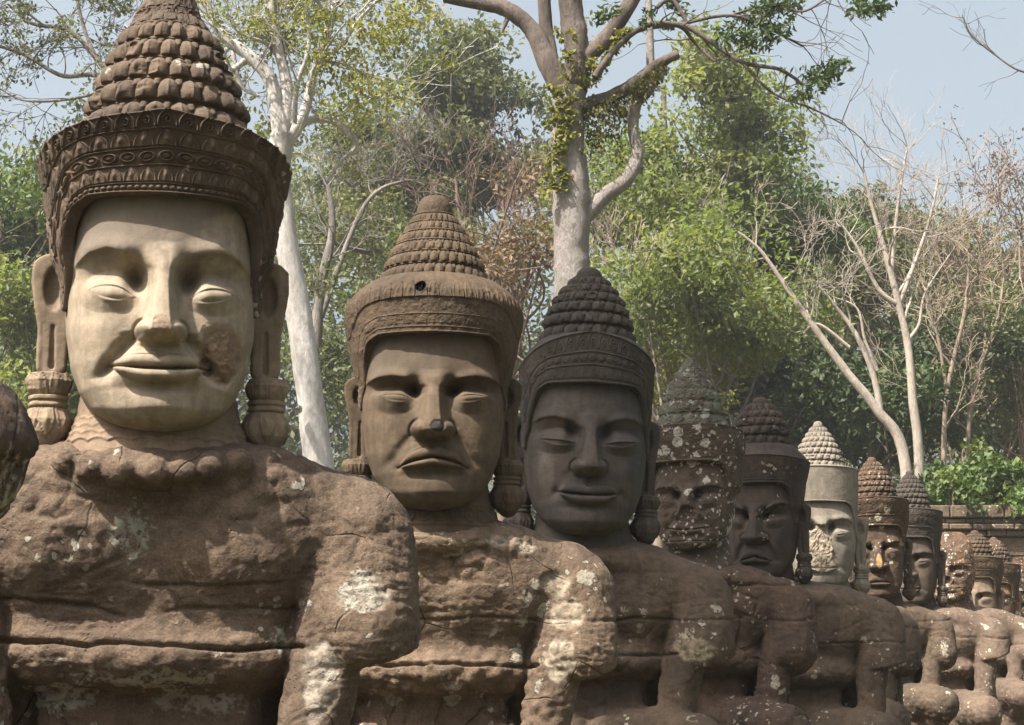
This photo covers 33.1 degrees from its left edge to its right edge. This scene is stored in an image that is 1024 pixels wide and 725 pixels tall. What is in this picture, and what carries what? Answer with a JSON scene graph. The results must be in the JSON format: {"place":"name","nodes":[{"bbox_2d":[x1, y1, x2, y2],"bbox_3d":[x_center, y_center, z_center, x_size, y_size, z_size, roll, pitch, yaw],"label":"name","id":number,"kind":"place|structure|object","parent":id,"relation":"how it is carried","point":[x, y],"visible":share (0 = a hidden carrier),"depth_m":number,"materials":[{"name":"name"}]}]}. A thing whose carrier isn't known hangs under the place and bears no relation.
{"place":"outdoors","nodes":[
{"label":"outdoors","id":0,"kind":"place"},
{"bbox_2d":[0,0,1023,579],"label":"sky","id":1,"kind":"structure","parent":0,"point":[922,53],"materials":[{"name":"blue"}]},
{"bbox_3d":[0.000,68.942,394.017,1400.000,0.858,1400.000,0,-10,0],"label":"ground","id":2,"kind":"structure","parent":0,"visible":0},
{"bbox_2d":[0,382,38,518],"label":"stone giant","id":3,"kind":"object","parent":2,"relation":"on","point":[19,444],"visible":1,"depth_m":3.45,"materials":[{"name":"stone"}]},
{"bbox_2d":[0,134,48,405],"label":"forest tree","id":4,"kind":"object","parent":2,"relation":"on","point":[23,230],"visible":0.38,"depth_m":51.98,"materials":[{"name":"green plant"}]},
{"bbox_2d":[0,249,79,419],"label":"forest tree","id":5,"kind":"object","parent":2,"relation":"on","point":[17,318],"visible":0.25,"depth_m":48.46,"materials":[{"name":"green plant"}]},
{"bbox_2d":[0,0,250,187],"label":"forest tree","id":6,"kind":"object","parent":2,"relation":"on","point":[84,44],"visible":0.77,"depth_m":31.37,"materials":[{"name":"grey plant"}]},
{"bbox_2d":[55,29,264,125],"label":"forest tree","id":7,"kind":"object","parent":2,"relation":"on","point":[77,120],"visible":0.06,"depth_m":63.93,"materials":[{"name":"green plant"}]},
{"bbox_2d":[0,0,420,724],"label":"stone giant","id":8,"kind":"object","parent":2,"relation":"on","point":[180,544],"visible":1,"depth_m":5.82,"materials":[{"name":"brown stone"}]},
{"bbox_2d":[97,0,495,469],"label":"forest tree","id":9,"kind":"object","parent":2,"relation":"on","point":[287,124],"visible":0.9,"depth_m":35.03,"materials":[{"name":"white plant"}]},
{"bbox_2d":[291,93,458,371],"bbox_3d":[-5.488,0.111,60.676,6.712,20.193,6.504,-5,-11,28],"label":"forest tree","id":10,"kind":"object","parent":2,"relation":"on","point":[319,308],"visible":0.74,"depth_m":61.60,"materials":[{"name":"grey plant"}]},
{"bbox_2d":[274,22,531,480],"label":"forest tree","id":11,"kind":"object","parent":2,"relation":"on","point":[377,203],"visible":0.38,"depth_m":70.35,"materials":[{"name":"green plant"}]},
{"bbox_2d":[280,200,553,439],"bbox_3d":[-3.480,3.432,62.786,10.920,17.762,12.979,0,-10,0],"label":"forest tree","id":12,"kind":"object","parent":2,"relation":"on","point":[338,373],"visible":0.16,"depth_m":61.05,"materials":[{"name":"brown plant"}]},
{"bbox_2d":[337,0,608,243],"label":"forest tree","id":13,"kind":"object","parent":2,"relation":"on","point":[472,88],"visible":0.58,"depth_m":74.48,"materials":[{"name":"green plant"}]},
{"bbox_2d":[341,195,617,724],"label":"stone giant","id":14,"kind":"object","parent":2,"relation":"on","point":[518,625],"visible":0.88,"depth_m":8.38,"materials":[{"name":"brown stone"}]},
{"bbox_2d":[368,96,612,301],"bbox_3d":[-0.836,0.369,61.802,9.690,20.072,8.490,0,-10,0],"label":"forest tree","id":15,"kind":"object","parent":2,"relation":"on","point":[460,219],"visible":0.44,"depth_m":61.53,"materials":[{"name":"plant"}]},
{"bbox_2d":[462,157,553,521],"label":"forest tree","id":16,"kind":"object","parent":2,"relation":"on","point":[494,267],"visible":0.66,"depth_m":56.80,"materials":[{"name":"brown plant"}]},
{"bbox_2d":[0,102,1023,539],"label":"wood","id":17,"kind":"object","parent":2,"relation":"on","point":[292,416],"visible":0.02,"depth_m":95.22,"materials":[{"name":"green plant"}]},
{"bbox_2d":[503,267,735,724],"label":"stone giant","id":18,"kind":"object","parent":2,"relation":"on","point":[588,430],"visible":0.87,"depth_m":10.84,"materials":[{"name":"brown stone"}]},
{"bbox_2d":[540,185,767,548],"bbox_3d":[4.627,1.730,52.858,6.809,14.382,4.683,-2,-10,12],"label":"forest tree","id":19,"kind":"object","parent":2,"relation":"on","point":[658,541],"visible":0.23,"depth_m":53.33,"materials":[{"name":"green plant"}]},
{"bbox_2d":[513,5,829,547],"bbox_3d":[5.938,0.096,61.387,11.833,23.868,14.610,0,-10,0],"label":"forest tree","id":20,"kind":"object","parent":2,"relation":"on","point":[736,145],"visible":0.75,"depth_m":59.71,"materials":[{"name":"green plant"}]},
{"bbox_2d":[443,0,922,297],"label":"forest tree","id":21,"kind":"object","parent":2,"relation":"on","point":[576,209],"visible":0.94,"depth_m":31.12,"materials":[{"name":"grey plant"}]},
{"bbox_2d":[538,25,633,196],"bbox_3d":[1.356,-4.519,30.867,1.793,3.235,0.380,0,-10,0],"label":"climbing plant","id":22,"kind":"object","parent":21,"relation":"attached to","point":[565,136],"visible":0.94,"depth_m":30.79,"materials":[{"name":"green plant"}]},
{"bbox_2d":[576,61,669,178],"bbox_3d":[2.016,-4.385,31.163,1.746,2.381,0.974,0,-10,0],"label":"climbing plant","id":23,"kind":"object","parent":21,"relation":"attached to","point":[619,110],"visible":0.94,"depth_m":31.05,"materials":[{"name":"green plant"}]},
{"bbox_2d":[636,317,779,414],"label":"forest tree","id":24,"kind":"object","parent":2,"relation":"on","point":[673,372],"visible":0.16,"depth_m":53.59,"materials":[{"name":"green plant"}]},
{"bbox_2d":[589,192,860,425],"bbox_3d":[5.884,2.701,49.752,8.024,14.829,11.837,2,-10,-10],"label":"forest tree","id":25,"kind":"object","parent":2,"relation":"on","point":[696,280],"visible":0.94,"depth_m":48.63,"materials":[{"name":"green plant"}]},
{"bbox_2d":[653,358,817,724],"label":"stone giant","id":26,"kind":"object","parent":2,"relation":"on","point":[699,464],"visible":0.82,"depth_m":13.21,"materials":[{"name":"stone"}]},
{"bbox_2d":[713,165,892,444],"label":"forest tree","id":27,"kind":"object","parent":2,"relation":"on","point":[838,239],"visible":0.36,"depth_m":65.46,"materials":[{"name":"green plant"}]},
{"bbox_2d":[698,177,911,478],"bbox_3d":[7.919,1.255,46.674,5.668,13.233,3.495,0,-10,0],"label":"forest tree","id":28,"kind":"object","parent":2,"relation":"on","point":[875,404],"visible":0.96,"depth_m":46.72,"materials":[{"name":"beige plant"}]},
{"bbox_2d":[728,397,907,724],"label":"stone giant","id":29,"kind":"object","parent":2,"relation":"on","point":[862,649],"visible":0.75,"depth_m":15.63,"materials":[{"name":"brown stone"}]},
{"bbox_2d":[656,328,980,466],"bbox_3d":[10.524,5.232,63.909,13.331,14.600,12.103,-4,-10,20],"label":"forest tree","id":30,"kind":"object","parent":2,"relation":"on","point":[765,382],"visible":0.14,"depth_m":62.63,"materials":[{"name":"green plant"}]},
{"bbox_2d":[793,421,920,724],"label":"stone giant","id":31,"kind":"object","parent":2,"relation":"on","point":[838,531],"visible":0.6,"depth_m":18.13,"materials":[{"name":"grey stone"}]},
{"bbox_2d":[757,179,993,471],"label":"forest tree","id":32,"kind":"object","parent":2,"relation":"on","point":[900,249],"visible":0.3,"depth_m":76.85,"materials":[{"name":"brown plant"}]},
{"bbox_2d":[766,67,1023,478],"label":"forest tree","id":33,"kind":"object","parent":2,"relation":"on","point":[898,299],"visible":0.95,"depth_m":51.16,"materials":[{"name":"plant"}]},
{"bbox_2d":[770,297,1023,477],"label":"forest tree","id":34,"kind":"object","parent":2,"relation":"on","point":[930,408],"visible":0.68,"depth_m":58.07,"materials":[{"name":"green plant"}]},
{"bbox_2d":[848,457,959,724],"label":"stone giant","id":35,"kind":"object","parent":2,"relation":"on","point":[884,511],"visible":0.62,"depth_m":20.59,"materials":[{"name":"brown stone"}]},
{"bbox_2d":[829,189,1023,466],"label":"forest tree","id":36,"kind":"object","parent":2,"relation":"on","point":[948,379],"visible":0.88,"depth_m":54.94,"materials":[{"name":"beige plant"}]},
{"bbox_2d":[870,165,1023,464],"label":"forest tree","id":37,"kind":"object","parent":2,"relation":"on","point":[967,428],"visible":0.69,"depth_m":56.73,"materials":[{"name":"beige plant"}]},
{"bbox_2d":[872,105,1023,463],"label":"forest tree","id":38,"kind":"object","parent":2,"relation":"on","point":[1006,181],"visible":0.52,"depth_m":67.64,"materials":[{"name":"brown plant"}]},
{"bbox_2d":[872,248,1023,463],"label":"forest tree","id":39,"kind":"object","parent":2,"relation":"on","point":[1010,445],"visible":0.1,"depth_m":70.59,"materials":[{"name":"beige plant"}]},
{"bbox_2d":[894,470,1009,724],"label":"stone giant","id":40,"kind":"object","parent":2,"relation":"on","point":[968,678],"visible":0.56,"depth_m":22.93,"materials":[{"name":"red stone"}]},
{"bbox_2d":[919,0,1023,98],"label":"forest tree","id":41,"kind":"object","parent":2,"relation":"on","point":[989,49],"visible":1,"depth_m":29.31,"materials":[{"name":"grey plant"}]},
{"bbox_2d":[930,505,1023,559],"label":"temple wall","id":42,"kind":"structure","parent":2,"relation":"on","point":[1009,534],"depth_m":43.71,"materials":[{"name":"stone"}]},
{"bbox_2d":[918,452,1006,523],"bbox_3d":[11.935,3.959,46.001,1.988,2.902,6.447,0,-10,0],"label":"shrub","id":43,"kind":"object","parent":42,"relation":"on","point":[952,479],"visible":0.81,"depth_m":44.74,"materials":[{"name":"green plant"}]},
{"bbox_2d":[956,434,1023,519],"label":"shrub","id":44,"kind":"object","parent":42,"relation":"on","point":[1006,491],"visible":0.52,"depth_m":44.28,"materials":[{"name":"green plant"}]},
{"bbox_2d":[1006,455,1023,518],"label":"shrub","id":45,"kind":"object","parent":42,"relation":"on","point":[1017,459],"visible":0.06,"depth_m":44.66,"materials":[{"name":"green plant"}]},
{"bbox_2d":[934,247,1023,460],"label":"forest tree","id":46,"kind":"object","parent":2,"relation":"on","point":[999,392],"visible":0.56,"depth_m":61.03,"materials":[{"name":"green plant"}]},
{"bbox_2d":[934,532,1023,724],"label":"stone giant","id":47,"kind":"object","parent":2,"relation":"on","point":[960,573],"visible":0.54,"depth_m":25.46,"materials":[{"name":"red stone"}]},
{"bbox_2d":[966,530,1023,680],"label":"stone giant","id":48,"kind":"object","parent":2,"relation":"on","point":[987,591],"visible":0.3,"depth_m":27.97,"materials":[{"name":"red stone"}]},
{"bbox_2d":[988,537,1021,616],"bbox_3d":[8.932,5.088,30.597,1.852,3.964,1.184,-2,-10,13],"label":"stone giant","id":49,"kind":"object","parent":2,"relation":"on","point":[1011,578],"visible":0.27,"depth_m":30.47,"materials":[{"name":"red stone"}]},
{"bbox_2d":[1011,557,1023,616],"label":"stone giant","id":50,"kind":"object","parent":2,"relation":"on","point":[1018,560],"visible":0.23,"depth_m":32.92,"materials":[{"name":"red stone"}]}
]}

